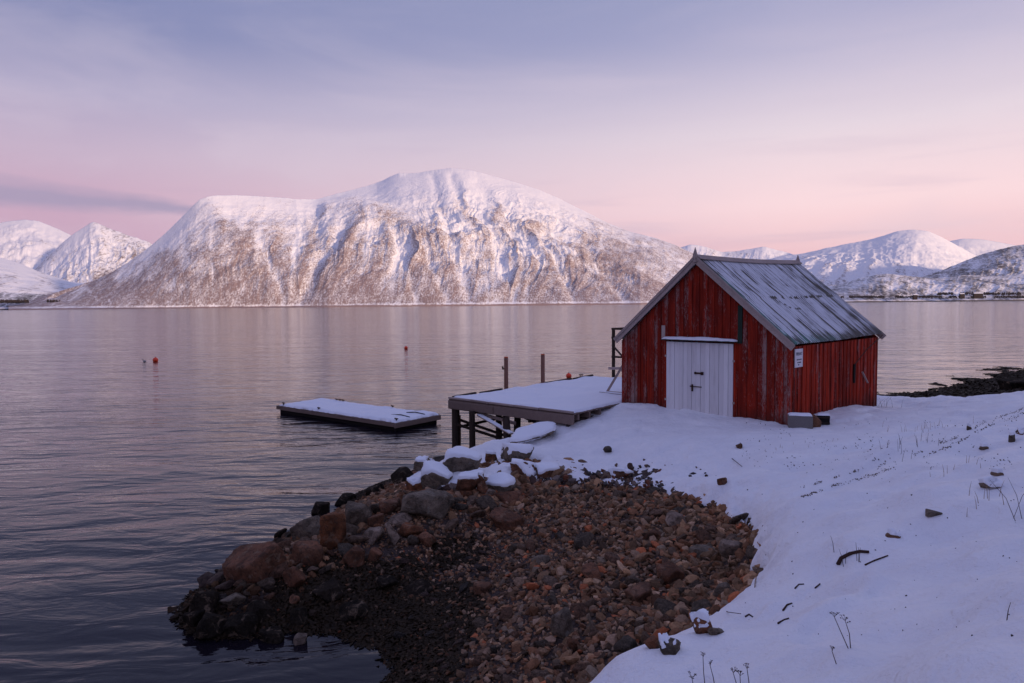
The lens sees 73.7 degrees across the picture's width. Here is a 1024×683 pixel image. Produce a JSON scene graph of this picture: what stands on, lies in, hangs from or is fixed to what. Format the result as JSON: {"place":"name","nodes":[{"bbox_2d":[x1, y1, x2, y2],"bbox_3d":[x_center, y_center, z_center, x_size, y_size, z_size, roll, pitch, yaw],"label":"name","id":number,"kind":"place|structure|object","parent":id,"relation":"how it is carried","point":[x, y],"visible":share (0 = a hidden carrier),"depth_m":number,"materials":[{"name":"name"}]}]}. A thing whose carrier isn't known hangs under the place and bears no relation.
{"place":"outdoors","nodes":[
{"label":"outdoors","id":0,"kind":"place"},
{"bbox_2d":[0,292,45,309],"bbox_3d":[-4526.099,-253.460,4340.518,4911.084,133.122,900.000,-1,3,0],"label":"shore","id":1,"kind":"structure","parent":0,"point":[14,296],"depth_m":4321.19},
{"bbox_2d":[0,220,70,268],"bbox_3d":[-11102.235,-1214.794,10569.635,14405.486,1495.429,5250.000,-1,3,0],"label":"mountain","id":2,"kind":"structure","parent":0,"point":[33,244],"depth_m":10420.51,"materials":[{"name":"snow"}]},
{"bbox_2d":[0,258,83,294],"bbox_3d":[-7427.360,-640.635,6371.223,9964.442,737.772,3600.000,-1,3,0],"label":"mountain","id":3,"kind":"structure","parent":0,"point":[15,277],"depth_m":6097.18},
{"bbox_2d":[34,222,151,282],"bbox_3d":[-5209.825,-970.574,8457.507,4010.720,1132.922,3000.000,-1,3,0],"label":"mountain","id":4,"kind":"structure","parent":0,"point":[92,251],"depth_m":8347.93,"materials":[{"name":"snow"}]},
{"bbox_2d":[8,168,692,309],"bbox_3d":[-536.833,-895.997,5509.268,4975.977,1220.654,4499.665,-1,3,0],"label":"mountain","id":5,"kind":"structure","parent":0,"point":[451,237],"depth_m":3885.50,"materials":[{"name":"snow"}]},
{"bbox_2d":[0,299,59,303],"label":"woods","id":6,"kind":"object","parent":5,"relation":"on","point":[17,301],"visible":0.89,"depth_m":3806.01,"materials":[{"name":"brown"}]},
{"bbox_2d":[0,301,1023,682],"bbox_3d":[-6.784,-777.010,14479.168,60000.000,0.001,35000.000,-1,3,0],"label":"water","id":7,"kind":"structure","parent":0,"point":[138,495],"depth_m":28.96,"materials":[{"name":"black liquid"}]},
{"bbox_2d":[276,398,440,430],"bbox_3d":[-7.375,3.446,31.942,8.605,0.840,2.740,2,4,38],"label":"floating dock","id":8,"kind":"object","parent":7,"relation":"on","point":[381,417],"visible":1,"depth_m":30.67,"materials":[{"name":"white wood"}]},
{"bbox_2d":[886,366,1023,397],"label":"seaweed","id":9,"kind":"object","parent":7,"relation":"on","point":[990,386],"visible":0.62,"depth_m":38.36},
{"bbox_2d":[0,0,1023,254],"label":"sky","id":10,"kind":"structure","parent":0,"point":[793,127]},
{"bbox_2d":[182,379,1015,682],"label":"ground","id":11,"kind":"structure","parent":0,"point":[486,579],"depth_m":11.70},
{"bbox_2d":[182,609,205,628],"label":"stone","id":12,"kind":"object","parent":11,"relation":"on","point":[192,619],"visible":0.76,"depth_m":11.08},
{"bbox_2d":[188,591,219,612],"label":"boulder","id":13,"kind":"object","parent":11,"relation":"on","point":[207,601],"visible":0.73,"depth_m":11.31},
{"bbox_2d":[197,571,214,587],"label":"stone","id":14,"kind":"object","parent":11,"relation":"on","point":[204,578],"visible":0.61,"depth_m":12.54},
{"bbox_2d":[195,612,226,639],"bbox_3d":[-4.818,4.519,10.866,0.535,0.351,0.476,1,3,28],"label":"boulder","id":15,"kind":"object","parent":11,"relation":"on","point":[210,625],"visible":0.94,"depth_m":10.74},
{"bbox_2d":[206,571,225,585],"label":"stone","id":16,"kind":"object","parent":11,"relation":"on","point":[219,576],"visible":0.76,"depth_m":12.28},
{"bbox_2d":[215,579,234,590],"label":"stone","id":17,"kind":"object","parent":11,"relation":"on","point":[226,585],"visible":0.91,"depth_m":11.87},
{"bbox_2d":[219,593,245,604],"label":"stone","id":18,"kind":"object","parent":11,"relation":"on","point":[238,598],"visible":0.91,"depth_m":11.35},
{"bbox_2d":[223,612,257,637],"bbox_3d":[-4.303,4.532,10.924,0.498,0.347,0.469,-1,3,0],"label":"boulder","id":19,"kind":"object","parent":11,"relation":"on","point":[242,625],"visible":0.98,"depth_m":10.79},
{"bbox_2d":[222,541,286,583],"bbox_3d":[-4.694,4.013,12.296,1.144,0.698,0.727,0,3,17],"label":"boulder","id":20,"kind":"object","parent":11,"relation":"on","point":[253,563],"visible":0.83,"depth_m":12.18,"materials":[{"name":"stone"}]},
{"bbox_2d":[245,600,274,623],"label":"boulder","id":21,"kind":"object","parent":11,"relation":"on","point":[262,610],"visible":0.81,"depth_m":11.11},
{"bbox_2d":[257,576,274,587],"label":"stone","id":22,"kind":"object","parent":11,"relation":"on","point":[270,581],"visible":0.84,"depth_m":11.85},
{"bbox_2d":[258,626,283,643],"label":"stone","id":23,"kind":"object","parent":11,"relation":"on","point":[272,635],"visible":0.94,"depth_m":10.62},
{"bbox_2d":[269,561,287,578],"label":"stone","id":24,"kind":"object","parent":11,"relation":"on","point":[278,571],"visible":0.74,"depth_m":12.15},
{"bbox_2d":[282,566,305,587],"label":"boulder","id":25,"kind":"object","parent":11,"relation":"on","point":[293,576],"visible":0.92,"depth_m":11.86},
{"bbox_2d":[290,607,307,625],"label":"stone","id":26,"kind":"object","parent":11,"relation":"on","point":[298,616],"visible":1,"depth_m":11.06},
{"bbox_2d":[293,633,307,645],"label":"stone","id":27,"kind":"object","parent":11,"relation":"on","point":[300,639],"visible":0.97,"depth_m":10.52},
{"bbox_2d":[289,515,319,539],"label":"boulder","id":28,"kind":"object","parent":11,"relation":"on","point":[309,527],"visible":0.66,"depth_m":13.82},
{"bbox_2d":[291,540,323,566],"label":"boulder","id":29,"kind":"object","parent":11,"relation":"on","point":[308,553],"visible":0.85,"depth_m":12.61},
{"bbox_2d":[311,501,329,514],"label":"boulder","id":30,"kind":"object","parent":11,"relation":"on","point":[320,507],"visible":0.87,"depth_m":17.12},
{"bbox_2d":[312,578,345,602],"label":"boulder","id":31,"kind":"object","parent":11,"relation":"on","point":[331,590],"visible":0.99,"depth_m":11.59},
{"bbox_2d":[169,479,490,682],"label":"seaweed","id":32,"kind":"object","parent":11,"relation":"on","point":[328,620],"visible":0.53,"depth_m":11.17,"materials":[{"name":"plant"}]},
{"bbox_2d":[319,511,346,549],"bbox_3d":[-3.449,3.742,13.331,0.523,0.855,0.424,-1,3,0],"label":"boulder","id":33,"kind":"object","parent":11,"relation":"on","point":[332,531],"visible":0.89,"depth_m":13.15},
{"bbox_2d":[335,492,355,504],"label":"boulder","id":34,"kind":"object","parent":11,"relation":"on","point":[343,498],"visible":0.74,"depth_m":17.91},
{"bbox_2d":[338,543,352,557],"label":"stone","id":35,"kind":"object","parent":11,"relation":"on","point":[344,549],"visible":0.61,"depth_m":12.89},
{"bbox_2d":[342,545,364,569],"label":"stone","id":36,"kind":"object","parent":11,"relation":"on","point":[354,556],"visible":0.88,"depth_m":12.56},
{"bbox_2d":[339,600,368,621],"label":"boulder","id":37,"kind":"object","parent":11,"relation":"on","point":[353,610],"visible":0.98,"depth_m":11.17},
{"bbox_2d":[345,535,368,542],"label":"stone","id":38,"kind":"object","parent":11,"relation":"on","point":[356,539],"visible":1,"depth_m":13.31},
{"bbox_2d":[345,501,371,525],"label":"boulder","id":39,"kind":"object","parent":11,"relation":"on","point":[356,514],"visible":0.85,"depth_m":14.08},
{"bbox_2d":[363,526,384,544],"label":"stone","id":40,"kind":"object","parent":11,"relation":"on","point":[374,534],"visible":0.94,"depth_m":13.40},
{"bbox_2d":[367,547,382,562],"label":"stone","id":41,"kind":"object","parent":11,"relation":"on","point":[375,553],"visible":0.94,"depth_m":12.75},
{"bbox_2d":[367,513,383,526],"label":"stone","id":42,"kind":"object","parent":11,"relation":"on","point":[375,519],"visible":0.9,"depth_m":13.97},
{"bbox_2d":[375,574,397,589],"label":"boulder","id":43,"kind":"object","parent":11,"relation":"on","point":[384,581],"visible":0.91,"depth_m":12.03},
{"bbox_2d":[379,498,401,514],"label":"boulder","id":44,"kind":"object","parent":11,"relation":"on","point":[389,506],"visible":0.88,"depth_m":14.56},
{"bbox_2d":[385,522,399,545],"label":"boulder","id":45,"kind":"object","parent":11,"relation":"on","point":[393,535],"visible":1,"depth_m":13.40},
{"bbox_2d":[388,512,412,525],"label":"boulder","id":46,"kind":"object","parent":11,"relation":"on","point":[395,519],"visible":0.84,"depth_m":14.06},
{"bbox_2d":[390,466,413,483],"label":"boulder","id":47,"kind":"object","parent":11,"relation":"on","point":[400,475],"visible":0.63,"depth_m":17.25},
{"bbox_2d":[399,522,424,536],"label":"boulder","id":48,"kind":"object","parent":11,"relation":"on","point":[406,529],"visible":0.86,"depth_m":13.65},
{"bbox_2d":[406,476,422,490],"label":"stone","id":49,"kind":"object","parent":11,"relation":"on","point":[413,483],"visible":0.66,"depth_m":15.82,"materials":[{"name":"brown"}]},
{"bbox_2d":[405,578,432,595],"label":"boulder","id":50,"kind":"object","parent":11,"relation":"on","point":[418,587],"visible":0.84,"depth_m":11.89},
{"bbox_2d":[400,488,454,518],"bbox_3d":[-1.807,3.519,14.587,1.173,0.727,0.925,-1,3,0],"label":"boulder","id":51,"kind":"object","parent":11,"relation":"on","point":[434,503],"visible":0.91,"depth_m":14.27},
{"bbox_2d":[418,531,436,546],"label":"stone","id":52,"kind":"object","parent":11,"relation":"on","point":[427,539],"visible":0.97,"depth_m":13.38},
{"bbox_2d":[421,460,452,489],"bbox_3d":[-1.782,3.222,16.029,0.806,0.849,0.683,-1,3,0],"label":"boulder","id":53,"kind":"object","parent":11,"relation":"on","point":[435,474],"visible":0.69,"depth_m":15.78,"materials":[{"name":"white"}]},
{"bbox_2d":[444,518,458,530],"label":"stone","id":54,"kind":"object","parent":11,"relation":"on","point":[451,524],"visible":1,"depth_m":14.01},
{"bbox_2d":[167,457,758,682],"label":"cobbles","id":55,"kind":"object","parent":11,"relation":"on","point":[391,490],"visible":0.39,"depth_m":11.68,"materials":[{"name":"stone"}]},
{"bbox_2d":[485,450,496,461],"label":"stone","id":56,"kind":"object","parent":55,"relation":"on","point":[490,455],"visible":0.9,"depth_m":18.43,"materials":[{"name":"brown"}]},
{"bbox_2d":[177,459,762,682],"bbox_3d":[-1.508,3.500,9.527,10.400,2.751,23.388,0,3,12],"label":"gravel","id":57,"kind":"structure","parent":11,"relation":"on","point":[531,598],"depth_m":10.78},
{"bbox_2d":[691,599,711,611],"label":"stone","id":58,"kind":"object","parent":57,"relation":"on","point":[697,605],"visible":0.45,"depth_m":8.56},
{"bbox_2d":[456,469,483,490],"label":"boulder","id":59,"kind":"object","parent":11,"relation":"on","point":[467,480],"visible":0.73,"depth_m":15.39,"materials":[{"name":"brown"}]},
{"bbox_2d":[476,473,487,494],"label":"boulder","id":60,"kind":"object","parent":11,"relation":"on","point":[481,487],"visible":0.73,"depth_m":15.36,"materials":[{"name":"brown"}]},
{"bbox_2d":[473,581,491,595],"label":"stone","id":61,"kind":"object","parent":11,"relation":"on","point":[479,587],"visible":0.75,"depth_m":11.35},
{"bbox_2d":[476,495,496,510],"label":"stone","id":62,"kind":"object","parent":11,"relation":"on","point":[483,502],"visible":0.81,"depth_m":14.77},
{"bbox_2d":[486,472,515,491],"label":"boulder","id":63,"kind":"object","parent":11,"relation":"on","point":[502,481],"visible":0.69,"depth_m":15.59,"materials":[{"name":"white"}]},
{"bbox_2d":[499,607,512,621],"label":"stone","id":64,"kind":"object","parent":11,"relation":"on","point":[506,612],"visible":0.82,"depth_m":10.15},
{"bbox_2d":[489,507,524,530],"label":"boulder","id":65,"kind":"object","parent":11,"relation":"on","point":[504,519],"visible":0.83,"depth_m":13.98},
{"bbox_2d":[492,490,521,503],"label":"boulder","id":66,"kind":"object","parent":11,"relation":"on","point":[512,495],"visible":0.68,"depth_m":15.17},
{"bbox_2d":[500,443,533,461],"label":"boulder","id":67,"kind":"object","parent":11,"relation":"on","point":[509,451],"visible":0.74,"depth_m":17.92,"materials":[{"name":"white"}]},
{"bbox_2d":[510,458,536,477],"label":"boulder","id":68,"kind":"object","parent":11,"relation":"on","point":[522,467],"visible":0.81,"depth_m":16.27,"materials":[{"name":"brown"}]},
{"bbox_2d":[509,421,556,443],"bbox_3d":[0.648,2.865,20.982,1.462,0.704,1.269,-1,3,0],"label":"boulder","id":69,"kind":"object","parent":11,"relation":"on","point":[533,432],"visible":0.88,"depth_m":20.72,"materials":[{"name":"white"}]},
{"bbox_2d":[448,354,621,447],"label":"jetty","id":70,"kind":"object","parent":11,"relation":"on","point":[568,402],"visible":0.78,"depth_m":24.14,"materials":[{"name":"white wood"}]},
{"bbox_2d":[601,365,621,394],"bbox_3d":[3.913,1.440,25.451,0.582,1.095,1.267,-3,4,-44],"label":"trestle","id":71,"kind":"object","parent":70,"relation":"on","point":[619,369],"visible":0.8,"depth_m":25.51,"materials":[{"name":"grey wood"}]},
{"bbox_2d":[611,327,623,376],"bbox_3d":[5.630,0.505,31.267,1.415,2.280,1.655,-3,4,-44],"label":"drying rack","id":72,"kind":"object","parent":70,"relation":"on","point":[613,356],"visible":0.31,"depth_m":31.34,"materials":[{"name":"brown wood"}]},
{"bbox_2d":[530,670,548,678],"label":"stone","id":73,"kind":"object","parent":11,"relation":"on","point":[538,673],"visible":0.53,"depth_m":8.11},
{"bbox_2d":[531,555,549,563],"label":"stone","id":74,"kind":"object","parent":11,"relation":"on","point":[545,559],"visible":0.77,"depth_m":11.94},
{"bbox_2d":[535,462,559,478],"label":"boulder","id":75,"kind":"object","parent":11,"relation":"on","point":[544,469],"visible":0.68,"depth_m":16.36,"materials":[{"name":"brown"}]},
{"bbox_2d":[542,575,558,585],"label":"stone","id":76,"kind":"object","parent":11,"relation":"on","point":[546,580],"visible":0.78,"depth_m":10.86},
{"bbox_2d":[550,607,573,637],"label":"stone","id":77,"kind":"object","parent":11,"relation":"on","point":[561,625],"visible":0.88,"depth_m":8.94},
{"bbox_2d":[436,459,707,492],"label":"beach chips","id":78,"kind":"object","parent":11,"relation":"on","point":[565,478],"visible":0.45,"depth_m":15.83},
{"bbox_2d":[566,638,580,650],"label":"stone","id":79,"kind":"object","parent":11,"relation":"on","point":[572,643],"visible":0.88,"depth_m":8.59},
{"bbox_2d":[570,602,588,619],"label":"stone","id":80,"kind":"object","parent":11,"relation":"on","point":[579,609],"visible":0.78,"depth_m":9.47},
{"bbox_2d":[571,663,593,673],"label":"stone","id":81,"kind":"object","parent":11,"relation":"on","point":[580,667],"visible":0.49,"depth_m":7.98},
{"bbox_2d":[574,532,593,549],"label":"stone","id":82,"kind":"object","parent":11,"relation":"on","point":[585,539],"visible":0.9,"depth_m":12.29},
{"bbox_2d":[581,562,601,581],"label":"stone","id":83,"kind":"object","parent":11,"relation":"on","point":[590,570],"visible":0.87,"depth_m":10.62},
{"bbox_2d":[604,551,619,564],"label":"stone","id":84,"kind":"object","parent":11,"relation":"on","point":[611,557],"visible":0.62,"depth_m":11.14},
{"bbox_2d":[607,467,633,477],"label":"boulder","id":85,"kind":"object","parent":11,"relation":"on","point":[616,472],"visible":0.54,"depth_m":16.13,"materials":[{"name":"brown"}]},
{"bbox_2d":[613,635,637,652],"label":"stone","id":86,"kind":"object","parent":11,"relation":"on","point":[624,643],"visible":0.76,"depth_m":8.30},
{"bbox_2d":[624,581,652,601],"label":"stone","id":87,"kind":"object","parent":11,"relation":"on","point":[640,592],"visible":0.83,"depth_m":9.69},
{"bbox_2d":[643,529,661,540],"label":"boulder","id":88,"kind":"object","parent":11,"relation":"on","point":[656,533],"visible":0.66,"depth_m":11.83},
{"bbox_2d":[653,598,675,614],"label":"stone","id":89,"kind":"object","parent":11,"relation":"on","point":[663,606],"visible":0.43,"depth_m":9.09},
{"bbox_2d":[656,561,684,584],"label":"stone","id":90,"kind":"object","parent":11,"relation":"on","point":[669,572],"visible":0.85,"depth_m":10.16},
{"bbox_2d":[665,511,686,526],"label":"stone","id":91,"kind":"object","parent":11,"relation":"on","point":[673,518],"visible":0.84,"depth_m":12.32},
{"bbox_2d":[688,544,714,557],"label":"boulder","id":92,"kind":"object","parent":11,"relation":"on","point":[698,549],"visible":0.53,"depth_m":10.88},
{"bbox_2d":[695,528,712,542],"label":"stone","id":93,"kind":"object","parent":11,"relation":"on","point":[702,534],"visible":0.67,"depth_m":11.40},
{"bbox_2d":[410,391,1023,682],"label":"snow cover","id":94,"kind":"object","parent":11,"relation":"on","point":[926,566],"visible":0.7,"depth_m":7.37,"materials":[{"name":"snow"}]},
{"bbox_2d":[413,456,434,470],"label":"boulder","id":95,"kind":"object","parent":94,"relation":"on","point":[418,463],"visible":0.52,"depth_m":17.92,"materials":[{"name":"white"}]},
{"bbox_2d":[443,446,481,472],"bbox_3d":[-1.201,2.955,16.441,0.788,0.708,0.895,-3,4,-43],"label":"boulder","id":96,"kind":"object","parent":94,"relation":"on","point":[459,458],"visible":0.85,"depth_m":16.28,"materials":[{"name":"white"}]},
{"bbox_2d":[643,635,658,648],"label":"stone","id":97,"kind":"object","parent":94,"relation":"on","point":[650,642],"visible":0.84,"depth_m":5.31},
{"bbox_2d":[658,632,680,654],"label":"stone","id":98,"kind":"object","parent":94,"relation":"on","point":[668,645],"visible":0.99,"depth_m":5.15,"materials":[{"name":"white"}]},
{"bbox_2d":[689,608,712,633],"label":"stone","id":99,"kind":"object","parent":94,"relation":"on","point":[700,621],"visible":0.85,"depth_m":5.53,"materials":[{"name":"brown"}]},
{"bbox_2d":[787,412,812,428],"bbox_3d":[7.957,2.191,18.864,0.628,0.439,0.355,0,3,16],"label":"concrete block","id":100,"kind":"object","parent":94,"relation":"on","point":[799,420],"depth_m":18.72,"materials":[{"name":"white"}]},
{"bbox_2d":[816,413,829,424],"bbox_3d":[8.755,2.167,19.227,0.360,0.300,0.295,0,3,18],"label":"crate","id":101,"kind":"object","parent":94,"relation":"on","point":[824,418],"visible":0.96,"depth_m":19.10,"materials":[{"name":"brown wood"}]},
{"bbox_2d":[836,550,868,564],"bbox_3d":[3.464,2.198,6.964,0.318,0.168,0.090,0,3,8],"label":"branch","id":102,"kind":"object","parent":94,"relation":"on","point":[839,560],"visible":0.98,"depth_m":6.96,"materials":[{"name":"brown"}]},
{"bbox_2d":[885,528,900,538],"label":"stone","id":103,"kind":"object","parent":94,"relation":"on","point":[892,533],"visible":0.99,"depth_m":7.08,"materials":[{"name":"white"}]},
{"bbox_2d":[800,408,1023,496],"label":"track debris","id":104,"kind":"object","parent":94,"relation":"on","point":[893,467],"visible":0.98,"depth_m":11.81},
{"bbox_2d":[978,476,1003,488],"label":"stone","id":105,"kind":"object","parent":94,"relation":"on","point":[984,481],"visible":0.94,"depth_m":7.73,"materials":[{"name":"white"}]},
{"bbox_2d":[713,582,730,596],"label":"stone","id":106,"kind":"object","parent":11,"relation":"on","point":[719,588],"visible":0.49,"depth_m":8.76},
{"bbox_2d":[718,539,741,557],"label":"stone","id":107,"kind":"object","parent":11,"relation":"on","point":[726,547],"visible":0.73,"depth_m":10.26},
{"bbox_2d":[613,247,886,424],"bbox_3d":[8.236,-0.236,23.518,7.409,5.810,6.247,-3,4,-44],"label":"boathouse","id":108,"kind":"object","parent":11,"relation":"on","point":[721,336],"visible":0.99,"depth_m":21.17,"materials":[{"name":"red wood"}]},
{"bbox_2d":[665,341,734,416],"bbox_3d":[5.755,1.203,21.108,0.103,2.341,2.410,-3,4,-44],"label":"door","id":109,"kind":"structure","parent":108,"relation":"in","point":[699,376],"depth_m":21.04,"materials":[{"name":"wood"}]},
{"bbox_2d":[794,348,802,367],"bbox_3d":[8.114,0.467,19.328,0.500,0.520,0.028,-3,4,-44],"label":"sign","id":110,"kind":"object","parent":108,"relation":"attached to","point":[798,358],"visible":1,"depth_m":19.30,"materials":[{"name":"grey"}]},
{"bbox_2d":[997,378,1023,390],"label":"boulder","id":111,"kind":"object","parent":11,"relation":"on","point":[1010,383],"visible":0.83,"depth_m":34.48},
{"bbox_2d":[681,245,792,259],"bbox_3d":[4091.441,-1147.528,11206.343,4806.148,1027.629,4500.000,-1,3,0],"label":"mountain","id":112,"kind":"structure","parent":0,"point":[766,253],"depth_m":11654.91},
{"bbox_2d":[769,230,975,284],"bbox_3d":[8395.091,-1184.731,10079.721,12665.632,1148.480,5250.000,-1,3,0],"label":"mountain","id":113,"kind":"structure","parent":0,"point":[917,253],"depth_m":9564.01,"materials":[{"name":"snow"}]},
{"bbox_2d":[826,274,1023,301],"bbox_3d":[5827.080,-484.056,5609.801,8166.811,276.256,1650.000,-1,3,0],"label":"hills","id":114,"kind":"structure","parent":0,"point":[889,287],"depth_m":5239.44,"materials":[{"name":"snow"}]},
{"bbox_2d":[841,295,1023,297],"bbox_3d":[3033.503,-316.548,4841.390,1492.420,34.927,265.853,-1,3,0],"label":"woods","id":115,"kind":"object","parent":114,"relation":"on","point":[927,296],"visible":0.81,"depth_m":4759.57,"materials":[{"name":"brown"}]},
{"bbox_2d":[937,292,1020,294],"bbox_3d":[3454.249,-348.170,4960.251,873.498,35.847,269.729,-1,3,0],"label":"woods","id":116,"kind":"object","parent":114,"relation":"on","point":[984,293],"visible":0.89,"depth_m":4870.65,"materials":[{"name":"brown"}]},
{"bbox_2d":[923,245,1023,277],"bbox_3d":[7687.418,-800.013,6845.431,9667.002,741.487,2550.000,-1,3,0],"label":"mountain","id":117,"kind":"structure","parent":0,"point":[1005,261],"depth_m":6876.31,"materials":[{"name":"snow"}]},
{"bbox_2d":[950,239,1016,255],"bbox_3d":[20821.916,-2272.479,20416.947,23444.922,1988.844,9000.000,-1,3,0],"label":"mountain","id":118,"kind":"structure","parent":0,"point":[977,247],"depth_m":21194.69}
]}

